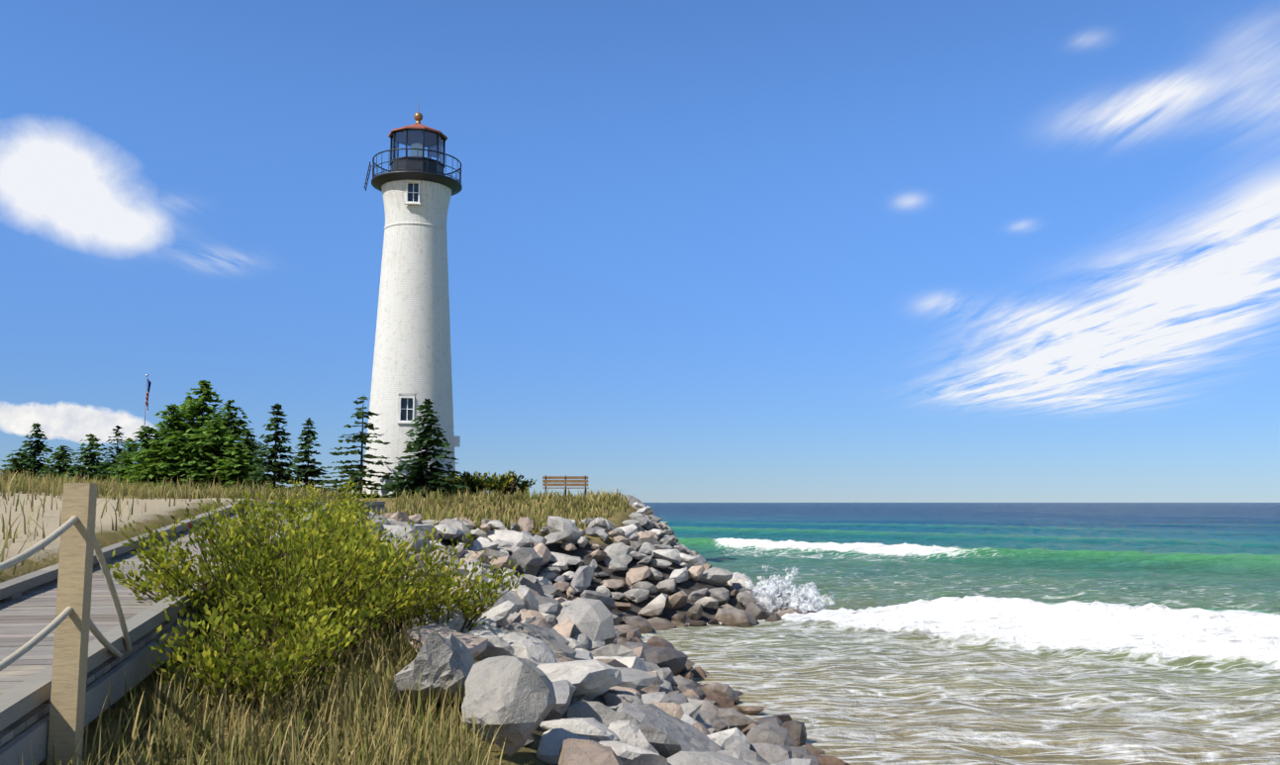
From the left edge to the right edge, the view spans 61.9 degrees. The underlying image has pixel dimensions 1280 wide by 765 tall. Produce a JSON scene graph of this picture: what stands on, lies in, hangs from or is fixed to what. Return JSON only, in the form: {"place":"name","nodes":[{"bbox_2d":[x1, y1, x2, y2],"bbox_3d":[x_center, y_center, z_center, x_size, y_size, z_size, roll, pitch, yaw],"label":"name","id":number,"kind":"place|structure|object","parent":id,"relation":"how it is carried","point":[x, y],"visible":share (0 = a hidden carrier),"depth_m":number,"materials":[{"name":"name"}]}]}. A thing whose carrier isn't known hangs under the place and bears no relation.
{"place":"outdoors","nodes":[
{"label":"outdoors","id":0,"kind":"place"},
{"bbox_2d":[0,491,746,764],"bbox_3d":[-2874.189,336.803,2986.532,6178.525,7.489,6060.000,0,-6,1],"label":"ground","id":1,"kind":"structure","parent":0,"point":[159,512],"depth_m":15.18,"materials":[{"name":"beige sand"}]},
{"bbox_2d":[0,448,41,482],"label":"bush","id":2,"kind":"object","parent":1,"relation":"on","point":[17,462],"visible":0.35,"depth_m":58.14,"materials":[{"name":"green plant"}]},
{"bbox_2d":[7,421,59,480],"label":"tree","id":3,"kind":"object","parent":1,"relation":"on","point":[38,447],"visible":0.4,"depth_m":62.25,"materials":[{"name":"green plant"}]},
{"bbox_2d":[33,469,63,480],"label":"bush","id":4,"kind":"object","parent":1,"relation":"on","point":[51,471],"visible":0.15,"depth_m":56.08,"materials":[{"name":"green plant"}]},
{"bbox_2d":[37,445,89,481],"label":"tree","id":5,"kind":"object","parent":1,"relation":"on","point":[60,457],"visible":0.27,"depth_m":60.07,"materials":[{"name":"green plant"}]},
{"bbox_2d":[63,463,94,483],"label":"tree","id":6,"kind":"object","parent":1,"relation":"on","point":[82,474],"visible":0.21,"depth_m":57.15,"materials":[{"name":"green plant"}]},
{"bbox_2d":[69,433,116,482],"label":"tree","id":7,"kind":"object","parent":1,"relation":"on","point":[89,459],"visible":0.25,"depth_m":64.20,"materials":[{"name":"green plant"}]},
{"bbox_2d":[89,460,122,483],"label":"tree","id":8,"kind":"object","parent":1,"relation":"on","point":[107,474],"visible":0.19,"depth_m":58.10,"materials":[{"name":"green plant"}]},
{"bbox_2d":[94,424,125,476],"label":"tree","id":9,"kind":"object","parent":1,"relation":"on","point":[118,449],"visible":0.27,"depth_m":66.28,"materials":[{"name":"green plant"}]},
{"bbox_2d":[111,446,141,482],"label":"tree","id":10,"kind":"object","parent":1,"relation":"on","point":[130,449],"visible":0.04,"depth_m":60.03,"materials":[{"name":"green plant"}]},
{"bbox_2d":[100,424,172,487],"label":"tree group","id":11,"kind":"object","parent":1,"relation":"on","point":[144,443],"visible":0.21,"depth_m":49.80,"materials":[{"name":"green plant"}]},
{"bbox_2d":[143,374,151,434],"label":"flagpole","id":12,"kind":"object","parent":1,"relation":"on","point":[148,382],"visible":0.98,"depth_m":72.69,"materials":[{"name":"silver metal"}]},
{"bbox_2d":[109,440,189,489],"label":"tree group","id":13,"kind":"object","parent":1,"relation":"on","point":[144,473],"visible":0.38,"depth_m":47.27,"materials":[{"name":"green plant"}]},
{"bbox_2d":[110,403,200,477],"bbox_3d":[-22.564,3.223,51.334,5.380,4.384,5.558,0,-6,1],"label":"tree group","id":14,"kind":"object","parent":1,"relation":"on","point":[173,411],"visible":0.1,"depth_m":51.09,"materials":[{"name":"green plant"}]},
{"bbox_2d":[129,429,218,490],"bbox_3d":[-20.801,3.665,48.017,5.270,3.106,4.943,0,-6,1],"label":"tree group","id":15,"kind":"object","parent":1,"relation":"on","point":[176,451],"visible":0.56,"depth_m":47.62,"materials":[{"name":"green plant"}]},
{"bbox_2d":[148,395,205,438],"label":"tree group","id":16,"kind":"object","parent":1,"relation":"on","point":[190,398],"depth_m":56.30,"materials":[{"name":"green plant"}]},
{"bbox_2d":[0,465,359,575],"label":"dune grass","id":17,"kind":"structure","parent":1,"relation":"on","point":[24,483],"depth_m":28.53,"materials":[{"name":"beige plant"}]},
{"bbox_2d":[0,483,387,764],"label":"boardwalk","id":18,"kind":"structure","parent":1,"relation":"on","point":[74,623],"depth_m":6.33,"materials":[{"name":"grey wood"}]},
{"bbox_2d":[157,421,257,493],"bbox_3d":[-19.538,3.544,48.605,5.032,3.568,5.514,-1,-7,13],"label":"tree group","id":19,"kind":"object","parent":1,"relation":"on","point":[216,433],"visible":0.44,"depth_m":48.21,"materials":[{"name":"green plant"}]},
{"bbox_2d":[151,380,264,480],"bbox_3d":[-21.379,2.671,52.051,6.511,5.669,6.089,0,-6,1],"label":"tree group","id":20,"kind":"object","parent":1,"relation":"on","point":[199,408],"visible":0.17,"depth_m":52.14,"materials":[{"name":"green plant"}]},
{"bbox_2d":[203,441,261,494],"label":"tree group","id":21,"kind":"object","parent":1,"relation":"on","point":[228,473],"visible":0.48,"depth_m":47.39,"materials":[{"name":"green plant"}]},
{"bbox_2d":[193,399,273,488],"bbox_3d":[-19.431,3.063,49.968,4.999,4.589,5.134,-5,-8,36],"label":"tree group","id":22,"kind":"object","parent":1,"relation":"on","point":[234,423],"visible":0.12,"depth_m":50.20,"materials":[{"name":"green plant"}]},
{"bbox_2d":[213,430,273,490],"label":"tree group","id":23,"kind":"object","parent":1,"relation":"on","point":[250,443],"visible":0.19,"depth_m":49.05,"materials":[{"name":"green plant"}]},
{"bbox_2d":[147,590,381,721],"bbox_3d":[-2.670,1.882,7.365,1.549,0.867,1.502,0,-6,1],"label":"shrub","id":24,"kind":"object","parent":1,"relation":"on","point":[301,647],"visible":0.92,"depth_m":7.25,"materials":[{"name":"green plant"}]},
{"bbox_2d":[242,402,301,492],"bbox_3d":[-15.254,2.957,44.566,2.941,4.262,2.917,-4,-8,33],"label":"spruce tree","id":25,"kind":"object","parent":1,"relation":"on","point":[280,473],"visible":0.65,"depth_m":44.50,"materials":[{"name":"green plant"}]},
{"bbox_2d":[12,547,534,764],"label":"grass","id":26,"kind":"structure","parent":1,"relation":"on","point":[354,693],"depth_m":6.59,"materials":[{"name":"plant"}]},
{"bbox_2d":[172,491,392,593],"bbox_3d":[-3.800,1.821,11.693,2.355,1.272,2.486,0,-6,1],"label":"shrub","id":27,"kind":"object","parent":1,"relation":"on","point":[258,541],"visible":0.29,"depth_m":11.41,"materials":[{"name":"green plant"}]},
{"bbox_2d":[101,504,479,665],"bbox_3d":[-3.043,1.748,9.268,2.995,1.363,2.948,6,-9,-43],"label":"shrub","id":28,"kind":"object","parent":1,"relation":"on","point":[332,592],"visible":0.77,"depth_m":8.73,"materials":[{"name":"green plant"}]},
{"bbox_2d":[213,488,382,550],"bbox_3d":[-4.607,1.997,14.325,2.152,1.175,2.046,3,-7,-25],"label":"shrub","id":29,"kind":"object","parent":1,"relation":"on","point":[330,505],"visible":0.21,"depth_m":14.26,"materials":[{"name":"green plant"}]},
{"bbox_2d":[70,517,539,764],"bbox_3d":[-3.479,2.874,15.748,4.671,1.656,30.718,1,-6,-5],"label":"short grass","id":30,"kind":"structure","parent":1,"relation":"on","point":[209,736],"depth_m":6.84,"materials":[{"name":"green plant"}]},
{"bbox_2d":[283,417,330,496],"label":"spruce tree","id":31,"kind":"object","parent":1,"relation":"on","point":[307,471],"visible":0.69,"depth_m":43.93,"materials":[{"name":"green plant"}]},
{"bbox_2d":[246,477,383,524],"bbox_3d":[-5.281,2.108,17.399,2.178,1.177,1.896,4,-8,-35],"label":"shrub","id":32,"kind":"object","parent":1,"relation":"on","point":[344,494],"visible":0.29,"depth_m":17.32,"materials":[{"name":"green plant"}]},
{"bbox_2d":[307,519,401,564],"bbox_3d":[-3.590,2.160,13.506,1.248,0.837,1.209,3,-7,-29],"label":"shrub","id":33,"kind":"object","parent":1,"relation":"on","point":[385,537],"depth_m":13.70,"materials":[{"name":"green plant"}]},
{"bbox_2d":[318,396,404,498],"bbox_3d":[-11.045,2.569,42.526,3.414,4.243,3.806,2,-7,-14],"label":"spruce tree","id":34,"kind":"object","parent":1,"relation":"on","point":[356,476],"visible":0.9,"depth_m":42.39,"materials":[{"name":"green plant"}]},
{"bbox_2d":[362,111,462,497],"bbox_3d":[-9.905,-3.397,46.749,3.995,18.580,3.995,-5,-8,37],"label":"lighthouse","id":35,"kind":"object","parent":1,"relation":"on","point":[412,356],"visible":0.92,"depth_m":45.57,"materials":[{"name":"white paint"}]},
{"bbox_2d":[381,398,475,497],"bbox_3d":[-8.094,2.541,40.930,3.568,3.893,3.427,0,-6,1],"label":"spruce tree","id":36,"kind":"object","parent":1,"relation":"on","point":[418,481],"visible":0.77,"depth_m":40.79,"materials":[{"name":"green plant"}]},
{"bbox_2d":[331,537,532,636],"bbox_3d":[-2.014,2.048,10.364,1.768,1.147,1.695,5,-8,-38],"label":"shrub","id":37,"kind":"object","parent":1,"relation":"on","point":[467,609],"visible":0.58,"depth_m":10.29,"materials":[{"name":"green plant"}]},
{"bbox_2d":[267,486,634,622],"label":"grass","id":38,"kind":"structure","parent":1,"relation":"on","point":[404,504],"depth_m":36.09,"materials":[{"name":"plant"}]},
{"bbox_2d":[440,471,495,492],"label":"bush","id":39,"kind":"object","parent":1,"relation":"on","point":[475,475],"visible":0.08,"depth_m":43.53,"materials":[{"name":"green plant"}]},
{"bbox_2d":[444,470,524,495],"bbox_3d":[-6.290,4.078,42.733,3.437,1.208,3.295,0,-6,1],"label":"bush","id":40,"kind":"object","parent":1,"relation":"on","point":[472,483],"visible":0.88,"depth_m":42.26,"materials":[{"name":"green plant"}]},
{"bbox_2d":[489,475,516,496],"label":"bush","id":41,"kind":"object","parent":1,"relation":"on","point":[513,482],"visible":0.15,"depth_m":42.89,"materials":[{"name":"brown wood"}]},
{"bbox_2d":[488,475,536,494],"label":"bush","id":42,"kind":"object","parent":1,"relation":"on","point":[524,485],"visible":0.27,"depth_m":43.62,"materials":[{"name":"green plant"}]},
{"bbox_2d":[542,475,589,495],"bbox_3d":[-2.917,4.122,41.860,1.800,0.949,0.677,1,-6,-5],"label":"bench","id":43,"kind":"object","parent":1,"relation":"on","point":[545,482],"visible":0.81,"depth_m":42.10,"materials":[{"name":"brown wood"}]},
{"bbox_2d":[348,493,849,764],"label":"riprap rocks","id":44,"kind":"object","parent":1,"relation":"on","point":[549,664],"visible":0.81,"depth_m":12.29,"materials":[{"name":"grey stone"}]},
{"bbox_2d":[0,0,1279,502],"label":"sky","id":45,"kind":"structure","parent":0,"point":[699,250],"materials":[{"name":"blue"}]},
{"bbox_2d":[639,502,1279,764],"bbox_3d":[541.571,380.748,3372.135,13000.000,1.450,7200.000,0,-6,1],"label":"water","id":46,"kind":"structure","parent":0,"point":[1036,634],"depth_m":22.92,"materials":[{"name":"liquid"}]}
]}

